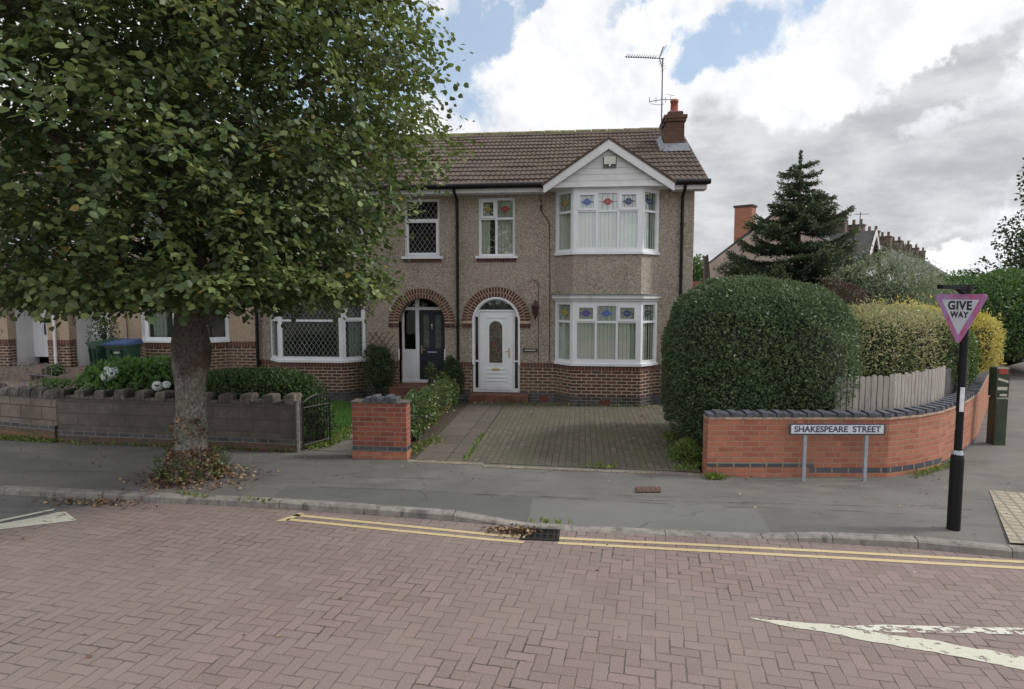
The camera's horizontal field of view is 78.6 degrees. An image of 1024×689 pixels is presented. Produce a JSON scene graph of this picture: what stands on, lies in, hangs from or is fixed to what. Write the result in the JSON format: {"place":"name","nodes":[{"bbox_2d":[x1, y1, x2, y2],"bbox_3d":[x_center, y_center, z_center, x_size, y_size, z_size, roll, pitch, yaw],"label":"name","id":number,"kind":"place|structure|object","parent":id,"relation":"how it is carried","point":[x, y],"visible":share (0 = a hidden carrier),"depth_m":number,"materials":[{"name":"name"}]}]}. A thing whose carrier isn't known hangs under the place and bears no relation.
{"place":"outdoors","nodes":[
{"label":"outdoors","id":0,"kind":"place"},
{"bbox_2d":[0,378,95,388],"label":"forecourt","id":1,"kind":"structure","parent":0,"point":[22,382],"depth_m":14.93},
{"bbox_2d":[0,361,51,386],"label":"iron railing","id":2,"kind":"object","parent":1,"relation":"on","point":[24,374],"visible":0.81,"depth_m":13.01,"materials":[{"name":"metal"}]},
{"bbox_2d":[43,363,66,376],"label":"plant","id":3,"kind":"object","parent":1,"relation":"on","point":[57,370],"visible":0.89,"depth_m":14.26,"materials":[{"name":"plant"}]},
{"bbox_2d":[85,316,119,341],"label":"shrub","id":4,"kind":"object","parent":1,"relation":"on","point":[104,335],"visible":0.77,"depth_m":14.93,"materials":[{"name":"green plant"}]},
{"bbox_2d":[85,338,123,378],"bbox_3d":[-9.476,0.394,14.680,0.530,1.060,0.715,3,6,36],"label":"wheelie bin","id":5,"kind":"object","parent":1,"relation":"on","point":[96,350],"visible":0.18,"depth_m":14.38,"materials":[{"name":"green plastic"}]},
{"bbox_2d":[102,338,142,359],"bbox_3d":[-8.979,0.406,14.527,0.530,1.060,0.715,0,5,2],"label":"wheelie bin","id":6,"kind":"object","parent":1,"relation":"on","point":[121,348],"visible":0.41,"depth_m":14.26,"materials":[{"name":"green plastic"}]},
{"bbox_2d":[0,495,118,523],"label":"side road","id":7,"kind":"structure","parent":0,"point":[13,505],"depth_m":7.73,"materials":[{"name":"grey asphalt"}]},
{"bbox_2d":[0,509,75,528],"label":"road marking","id":8,"kind":"object","parent":7,"relation":"on","point":[52,518],"visible":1,"depth_m":7.26,"materials":[{"name":"white paint"}]},
{"bbox_2d":[26,494,157,508],"bbox_3d":[-5.222,1.971,7.776,1.817,0.103,0.457,1,5,6],"label":"gutter debris","id":9,"kind":"object","parent":7,"relation":"on","point":[95,502],"visible":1,"depth_m":7.81,"materials":[{"name":"brown plant"}]},
{"bbox_2d":[304,399,351,446],"bbox_3d":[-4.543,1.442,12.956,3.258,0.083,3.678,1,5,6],"label":"lawn","id":10,"kind":"structure","parent":0,"point":[345,414],"depth_m":12.88,"materials":[{"name":"green plant"}]},
{"bbox_2d":[206,366,327,425],"bbox_3d":[-4.513,1.024,10.772,2.758,1.335,1.008,1,5,6],"label":"hedge","id":11,"kind":"object","parent":10,"relation":"on","point":[264,380],"visible":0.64,"depth_m":10.51,"materials":[{"name":"green plant"}]},
{"bbox_2d":[304,397,336,439],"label":"border plant","id":12,"kind":"object","parent":10,"relation":"on","point":[332,421],"visible":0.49,"depth_m":10.73,"materials":[{"name":"green plant"}]},
{"bbox_2d":[361,332,395,395],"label":"climbing shrub","id":13,"kind":"object","parent":10,"relation":"on","point":[379,373],"visible":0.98,"depth_m":14.58,"materials":[{"name":"green plant"}]},
{"bbox_2d":[311,433,352,451],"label":"garden path","id":14,"kind":"structure","parent":0,"point":[346,445],"depth_m":10.27,"materials":[{"name":"concrete"}]},
{"bbox_2d":[301,394,330,448],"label":"garden gate","id":15,"kind":"structure","parent":14,"relation":"on","point":[309,419],"depth_m":10.22,"materials":[{"name":"black metal"}]},
{"bbox_2d":[410,400,469,458],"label":"garden soil","id":16,"kind":"structure","parent":0,"point":[444,421],"depth_m":12.09,"materials":[{"name":"brown soil"}]},
{"bbox_2d":[387,377,460,440],"bbox_3d":[-1.555,1.110,11.900,0.658,0.992,4.932,1,5,6],"label":"ivy hedge","id":17,"kind":"object","parent":16,"relation":"on","point":[428,403],"visible":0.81,"depth_m":11.01,"materials":[{"name":"green plant"}]},
{"bbox_2d":[423,361,437,386],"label":"garden weed","id":18,"kind":"object","parent":16,"relation":"on","point":[430,378],"visible":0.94,"depth_m":13.95,"materials":[{"name":"green plant"}]},
{"bbox_2d":[434,371,452,391],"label":"garden weed","id":19,"kind":"object","parent":16,"relation":"on","point":[440,374],"visible":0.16,"depth_m":13.76,"materials":[{"name":"green plant"}]},
{"bbox_2d":[441,355,465,401],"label":"climbing shrub","id":20,"kind":"object","parent":16,"relation":"on","point":[452,368],"visible":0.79,"depth_m":14.35,"materials":[{"name":"green plant"}]},
{"bbox_2d":[416,402,503,461],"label":"garden path","id":21,"kind":"structure","parent":0,"point":[458,442],"depth_m":11.30,"materials":[{"name":"grey concrete"}]},
{"bbox_2d":[305,405,701,530],"bbox_3d":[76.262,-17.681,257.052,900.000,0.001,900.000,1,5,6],"label":"ground","id":22,"kind":"structure","parent":0,"point":[700,468],"depth_m":9.41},
{"bbox_2d":[248,133,482,400],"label":"terraced house","id":23,"kind":"structure","parent":22,"relation":"on","point":[420,323],"depth_m":14.94,"materials":[{"name":"brick"}]},
{"bbox_2d":[270,301,365,362],"bbox_3d":[-4.729,-0.318,14.995,2.450,1.450,0.573,1,5,6],"label":"window","id":24,"kind":"structure","parent":23,"relation":"in","point":[353,323],"depth_m":14.85,"materials":[{"name":"white plastic"}]},
{"bbox_2d":[273,193,364,256],"bbox_3d":[-4.729,-2.812,14.797,2.450,1.475,0.573,1,5,6],"label":"window","id":25,"kind":"structure","parent":23,"relation":"in","point":[273,193],"depth_m":14.65,"materials":[{"name":"white plastic"}]},
{"bbox_2d":[401,199,442,258],"bbox_3d":[-2.112,-2.714,14.726,0.990,1.390,0.170,1,5,6],"label":"window","id":26,"kind":"structure","parent":23,"relation":"in","point":[408,255],"depth_m":14.74,"materials":[{"name":"white plastic"}]},
{"bbox_2d":[419,310,444,379],"bbox_3d":[-1.938,0.013,15.195,0.630,1.690,0.109,1,5,6],"label":"door","id":27,"kind":"structure","parent":23,"relation":"in","point":[431,322],"depth_m":15.20,"materials":[{"name":"blue paint"}]},
{"bbox_2d":[411,387,451,440],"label":"wall","id":28,"kind":"structure","parent":22,"relation":"on","point":[443,409],"depth_m":13.36,"materials":[{"name":"red brick"}]},
{"bbox_2d":[0,485,1023,558],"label":"kerb","id":29,"kind":"structure","parent":22,"relation":"on","point":[960,546],"depth_m":7.22,"materials":[{"name":"concrete"}]},
{"bbox_2d":[452,46,710,406],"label":"terraced house","id":30,"kind":"structure","parent":22,"relation":"on","point":[574,265],"depth_m":14.34,"materials":[{"name":"brick"}]},
{"bbox_2d":[475,198,517,258],"bbox_3d":[-0.347,-2.702,14.574,0.990,1.390,0.260,1,5,6],"label":"window","id":31,"kind":"structure","parent":30,"relation":"in","point":[504,233],"depth_m":14.63,"materials":[{"name":"white plastic"}]},
{"bbox_2d":[480,312,512,389],"bbox_3d":[-0.370,0.157,14.778,0.788,1.838,0.109,1,5,6],"label":"door","id":32,"kind":"structure","parent":30,"relation":"in","point":[496,328],"depth_m":14.78,"materials":[{"name":"white plastic"}]},
{"bbox_2d":[554,301,657,366],"bbox_3d":[2.131,-0.255,14.202,2.380,1.450,0.522,1,5,6],"label":"window","id":33,"kind":"structure","parent":30,"relation":"in","point":[574,346],"depth_m":14.06,"materials":[{"name":"white plastic"}]},
{"bbox_2d":[554,186,660,255],"bbox_3d":[2.131,-2.750,14.006,2.380,1.475,0.526,1,5,6],"label":"window","id":34,"kind":"structure","parent":30,"relation":"in","point":[576,233],"depth_m":13.86,"materials":[{"name":"white plastic"}]},
{"bbox_2d":[693,254,703,280],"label":"broadleaf tree","id":35,"kind":"object","parent":22,"relation":"on","point":[697,272],"visible":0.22,"depth_m":43.83,"materials":[{"name":"green plant"}]},
{"bbox_2d":[693,255,738,287],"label":"house","id":36,"kind":"structure","parent":22,"relation":"on","point":[706,271],"depth_m":24.80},
{"bbox_2d":[709,204,882,278],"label":"side street house","id":37,"kind":"structure","parent":22,"relation":"on","point":[745,212],"depth_m":36.02,"materials":[{"name":"brick"}]},
{"bbox_2d":[814,209,896,284],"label":"side street house","id":38,"kind":"structure","parent":22,"relation":"on","point":[882,265],"depth_m":39.78,"materials":[{"name":"brick"}]},
{"bbox_2d":[828,211,908,284],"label":"side street house","id":39,"kind":"structure","parent":22,"relation":"on","point":[844,229],"depth_m":44.13,"materials":[{"name":"brick"}]},
{"bbox_2d":[847,219,920,281],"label":"side street house","id":40,"kind":"structure","parent":22,"relation":"on","point":[854,225],"depth_m":49.10,"materials":[{"name":"brick"}]},
{"bbox_2d":[868,226,926,279],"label":"side street house","id":41,"kind":"structure","parent":22,"relation":"on","point":[869,229],"depth_m":54.16,"materials":[{"name":"brick"}]},
{"bbox_2d":[879,232,933,280],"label":"side street house","id":42,"kind":"structure","parent":22,"relation":"on","point":[884,241],"depth_m":58.75,"materials":[{"name":"brick"}]},
{"bbox_2d":[892,237,936,273],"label":"side street house","id":43,"kind":"structure","parent":22,"relation":"on","point":[896,245],"depth_m":63.56,"materials":[{"name":"brick"}]},
{"bbox_2d":[902,241,939,273],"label":"side street house","id":44,"kind":"structure","parent":22,"relation":"on","point":[907,246],"depth_m":68.40,"materials":[{"name":"brick"}]},
{"bbox_2d":[911,244,946,275],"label":"side street house","id":45,"kind":"structure","parent":22,"relation":"on","point":[915,249],"depth_m":73.27,"materials":[{"name":"brick"}]},
{"bbox_2d":[919,247,948,274],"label":"side street house","id":46,"kind":"structure","parent":22,"relation":"on","point":[923,254],"depth_m":78.14,"materials":[{"name":"brick"}]},
{"bbox_2d":[932,269,983,281],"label":"distant shrub","id":47,"kind":"object","parent":22,"relation":"on","point":[961,272],"visible":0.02,"depth_m":42.07,"materials":[{"name":"green plant"}]},
{"bbox_2d":[964,157,1023,275],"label":"broadleaf tree","id":48,"kind":"object","parent":22,"relation":"on","point":[1018,263],"visible":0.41,"depth_m":31.16,"materials":[{"name":"green plant"}]},
{"bbox_2d":[0,501,1023,688],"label":"road","id":49,"kind":"structure","parent":0,"point":[197,601],"depth_m":5.21,"materials":[{"name":"red brick"}]},
{"bbox_2d":[481,523,540,536],"bbox_3d":[-0.011,2.035,6.867,0.694,0.084,0.330,1,5,6],"label":"gutter debris","id":50,"kind":"object","parent":49,"relation":"on","point":[519,528],"visible":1,"depth_m":6.87,"materials":[{"name":"brown plant"}]},
{"bbox_2d":[520,528,559,541],"bbox_3d":[0.307,2.074,6.803,0.420,0.032,0.320,1,5,6],"label":"drain grate","id":51,"kind":"object","parent":49,"relation":"on","point":[541,534],"visible":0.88,"depth_m":6.76,"materials":[{"name":"black metal"}]},
{"bbox_2d":[523,530,556,538],"bbox_3d":[0.307,2.068,6.802,0.360,0.001,0.260,1,5,6],"label":"drain void","id":52,"kind":"object","parent":49,"relation":"on","point":[543,536],"visible":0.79,"depth_m":6.78,"materials":[{"name":"black plastic"}]},
{"bbox_2d":[277,513,1023,568],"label":"road marking","id":53,"kind":"object","parent":49,"relation":"on","point":[289,518],"visible":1,"depth_m":6.48,"materials":[{"name":"yellow paint"}]},
{"bbox_2d":[749,617,1023,669],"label":"road marking","id":54,"kind":"object","parent":49,"relation":"on","point":[994,657],"visible":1,"depth_m":4.68,"materials":[{"name":"white paint"}]},
{"bbox_2d":[843,625,1023,634],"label":"road marking","id":55,"kind":"object","parent":49,"relation":"on","point":[1000,630],"visible":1,"depth_m":4.89,"materials":[{"name":"white paint"}]},
{"bbox_2d":[0,362,1023,545],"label":"footway","id":56,"kind":"structure","parent":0,"point":[809,504],"depth_m":8.16,"materials":[{"name":"concrete"}]},
{"bbox_2d":[0,382,59,438],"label":"garden wall","id":57,"kind":"structure","parent":56,"relation":"on","point":[28,411],"depth_m":10.86,"materials":[{"name":"grey brick"}]},
{"bbox_2d":[29,377,78,388],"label":"wall plant","id":58,"kind":"object","parent":57,"relation":"on","point":[55,382],"depth_m":10.94,"materials":[{"name":"green plant"}]},
{"bbox_2d":[54,387,301,452],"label":"garden wall","id":59,"kind":"structure","parent":56,"relation":"on","point":[126,416],"depth_m":10.34,"materials":[{"name":"concrete"}]},
{"bbox_2d":[98,463,278,495],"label":"scattered leaves","id":60,"kind":"object","parent":56,"relation":"on","point":[171,486],"visible":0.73,"depth_m":8.34,"materials":[{"name":"brown plant"}]},
{"bbox_2d":[151,443,232,487],"bbox_3d":[-4.388,1.610,8.604,0.978,0.525,0.968,1,5,6],"label":"leaf pile","id":61,"kind":"object","parent":56,"relation":"on","point":[170,456],"visible":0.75,"depth_m":8.42,"materials":[{"name":"brown plant"}]},
{"bbox_2d":[0,0,484,483],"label":"lime tree","id":62,"kind":"object","parent":56,"relation":"on","point":[185,61],"visible":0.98,"depth_m":6.96,"materials":[{"name":"green plant"}]},
{"bbox_2d":[350,394,411,459],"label":"brick pier","id":63,"kind":"structure","parent":56,"relation":"on","point":[374,436],"depth_m":9.54,"materials":[{"name":"red brick"}]},
{"bbox_2d":[0,400,949,524],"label":"weeds","id":64,"kind":"object","parent":56,"relation":"on","point":[341,435],"visible":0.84,"depth_m":10.26,"materials":[{"name":"green plant"}]},
{"bbox_2d":[20,404,1010,657],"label":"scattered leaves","id":65,"kind":"object","parent":56,"relation":"on","point":[468,480],"visible":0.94,"depth_m":8.45,"materials":[{"name":"brown plant"}]},
{"bbox_2d":[407,460,731,476],"bbox_3d":[0.717,1.813,9.008,4.682,0.065,0.230,1,5,10],"label":"drive edging","id":66,"kind":"object","parent":56,"relation":"on","point":[557,469],"visible":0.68,"depth_m":8.99,"materials":[{"name":"grey concrete"}]},
{"bbox_2d":[636,486,660,491],"bbox_3d":[1.760,1.870,8.087,0.361,0.016,0.207,0,5,1],"label":"access cover","id":67,"kind":"object","parent":56,"relation":"on","point":[648,488],"visible":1,"depth_m":8.08,"materials":[{"name":"metal"}]},
{"bbox_2d":[788,424,885,480],"bbox_3d":[4.345,1.475,8.407,1.280,0.835,0.057,0,5,0],"label":"street name sign","id":68,"kind":"object","parent":56,"relation":"on","point":[865,430],"visible":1,"depth_m":8.36,"materials":[{"name":"metal"}]},
{"bbox_2d":[702,347,1001,476],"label":"boundary wall","id":69,"kind":"structure","parent":56,"relation":"on","point":[749,443],"depth_m":8.61,"materials":[{"name":"orange brick"}]},
{"bbox_2d":[944,357,968,396],"bbox_3d":[8.719,0.745,12.026,0.285,1.220,4.715,4,6,40],"label":"board fence","id":70,"kind":"object","parent":69,"relation":"attached to","point":[950,388],"visible":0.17,"depth_m":10.64,"materials":[{"name":"grey wood"}]},
{"bbox_2d":[936,284,986,530],"bbox_3d":[4.670,0.694,6.671,0.420,2.665,0.482,2,5,24],"label":"give way sign","id":71,"kind":"object","parent":56,"relation":"on","point":[961,309],"visible":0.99,"depth_m":6.63,"materials":[{"name":"black metal"}]},
{"bbox_2d":[986,366,1009,444],"bbox_3d":[8.168,1.024,10.516,0.220,1.300,0.265,1,5,6],"label":"roadside cabinet","id":72,"kind":"object","parent":56,"relation":"on","point":[998,385],"visible":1,"depth_m":10.43,"materials":[{"name":"green metal"}]},
{"bbox_2d":[989,490,1023,542],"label":"tactile paving","id":73,"kind":"structure","parent":56,"relation":"on","point":[1012,520],"depth_m":7.23,"materials":[{"name":"beige concrete"}]},
{"bbox_2d":[0,0,1023,275],"label":"sky","id":74,"kind":"structure","parent":0,"point":[911,112],"materials":[{"name":"white"}]},
{"bbox_2d":[467,401,702,471],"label":"driveway","id":75,"kind":"structure","parent":0,"point":[622,443],"depth_m":10.99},
{"bbox_2d":[668,437,702,467],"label":"corner shrub","id":76,"kind":"object","parent":75,"relation":"on","point":[688,450],"visible":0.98,"depth_m":9.32,"materials":[{"name":"green plant"}]},
{"label":"corner garden","id":77,"kind":"structure","parent":0,"visible":0},
{"bbox_2d":[659,273,864,445],"bbox_3d":[3.995,0.256,10.436,3.061,2.914,3.452,1,5,6],"label":"privet hedge","id":78,"kind":"object","parent":77,"relation":"on","point":[752,343],"visible":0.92,"depth_m":9.17,"materials":[{"name":"green plant"}]},
{"bbox_2d":[712,149,897,304],"bbox_3d":[8.645,-2.379,18.873,5.645,6.870,5.539,4,6,41],"label":"conifer","id":79,"kind":"object","parent":77,"relation":"on","point":[812,260],"visible":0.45,"depth_m":18.19,"materials":[{"name":"green plant"}]},
{"bbox_2d":[816,275,874,306],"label":"maroon shrub","id":80,"kind":"object","parent":77,"relation":"on","point":[846,294],"visible":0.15,"depth_m":14.61,"materials":[{"name":"brown plant"}]},
{"bbox_2d":[815,239,952,310],"bbox_3d":[9.996,-0.844,16.938,3.722,4.078,3.236,1,5,6],"label":"silver shrub","id":81,"kind":"object","parent":77,"relation":"on","point":[892,288],"visible":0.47,"depth_m":16.54,"materials":[{"name":"green plant"}]},
{"bbox_2d":[833,366,945,410],"bbox_3d":[5.916,1.061,9.534,2.752,1.342,0.343,-2,5,-27],"label":"picket fence","id":82,"kind":"object","parent":77,"relation":"on","point":[907,389],"visible":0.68,"depth_m":9.16,"materials":[{"name":"grey wood"}]},
{"bbox_2d":[838,297,982,398],"bbox_3d":[6.648,0.407,11.181,3.629,2.494,1.790,-2,5,-19],"label":"variegated hedge","id":83,"kind":"object","parent":77,"relation":"on","point":[896,338],"visible":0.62,"depth_m":10.50,"materials":[{"name":"green plant"}]},
{"bbox_2d":[859,293,1007,377],"bbox_3d":[7.550,0.314,11.733,3.146,2.576,1.474,0,5,-5],"label":"golden hedge","id":84,"kind":"object","parent":77,"relation":"on","point":[985,333],"visible":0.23,"depth_m":11.28,"materials":[{"name":"yellow plant"}]},
{"bbox_2d":[896,264,980,321],"bbox_3d":[12.192,-0.633,18.389,2.596,3.428,2.548,3,5,31],"label":"silver shrub","id":85,"kind":"object","parent":77,"relation":"on","point":[956,292],"visible":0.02,"depth_m":18.05,"materials":[{"name":"green plant"}]},
{"bbox_2d":[906,282,985,313],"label":"laurel hedge","id":86,"kind":"object","parent":77,"relation":"on","point":[947,283],"visible":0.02,"depth_m":19.65,"materials":[{"name":"green plant"}]},
{"bbox_2d":[940,266,1023,365],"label":"laurel hedge","id":87,"kind":"object","parent":77,"relation":"on","point":[1002,290],"visible":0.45,"depth_m":19.61,"materials":[{"name":"green plant"}]},
{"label":"raised bank","id":88,"kind":"structure","parent":0,"visible":0},
{"bbox_2d":[0,129,148,379],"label":"terraced house","id":89,"kind":"structure","parent":88,"relation":"on","point":[27,339],"depth_m":16.28,"materials":[{"name":"brick"}]},
{"bbox_2d":[32,305,48,356],"bbox_3d":[-12.340,-0.705,16.783,1.120,2.080,0.090,1,5,6],"label":"door","id":90,"kind":"structure","parent":89,"relation":"in","point":[40,335],"depth_m":16.85,"materials":[{"name":"white plastic"}]},
{"bbox_2d":[72,354,174,394],"bbox_3d":[-6.490,0.814,11.162,2.703,1.295,1.446,1,5,6],"label":"hydrangea","id":91,"kind":"object","parent":88,"relation":"on","point":[154,372],"visible":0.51,"depth_m":10.79,"materials":[{"name":"green plant"}]},
{"bbox_2d":[37,123,320,380],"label":"terraced house","id":92,"kind":"structure","parent":88,"relation":"on","point":[233,340],"depth_m":15.49,"materials":[{"name":"brick"}]},
{"bbox_2d":[91,309,109,340],"bbox_3d":[-10.629,-0.690,16.596,1.120,2.080,0.080,1,5,6],"label":"door","id":93,"kind":"structure","parent":92,"relation":"in","point":[97,309],"depth_m":16.63,"materials":[{"name":"white plastic"}]},
{"bbox_2d":[141,308,229,342],"bbox_3d":[-8.145,-0.784,15.313,2.380,1.450,0.516,1,5,6],"label":"window","id":94,"kind":"structure","parent":92,"relation":"in","point":[160,327],"depth_m":15.33,"materials":[{"name":"white plastic"}]}
]}

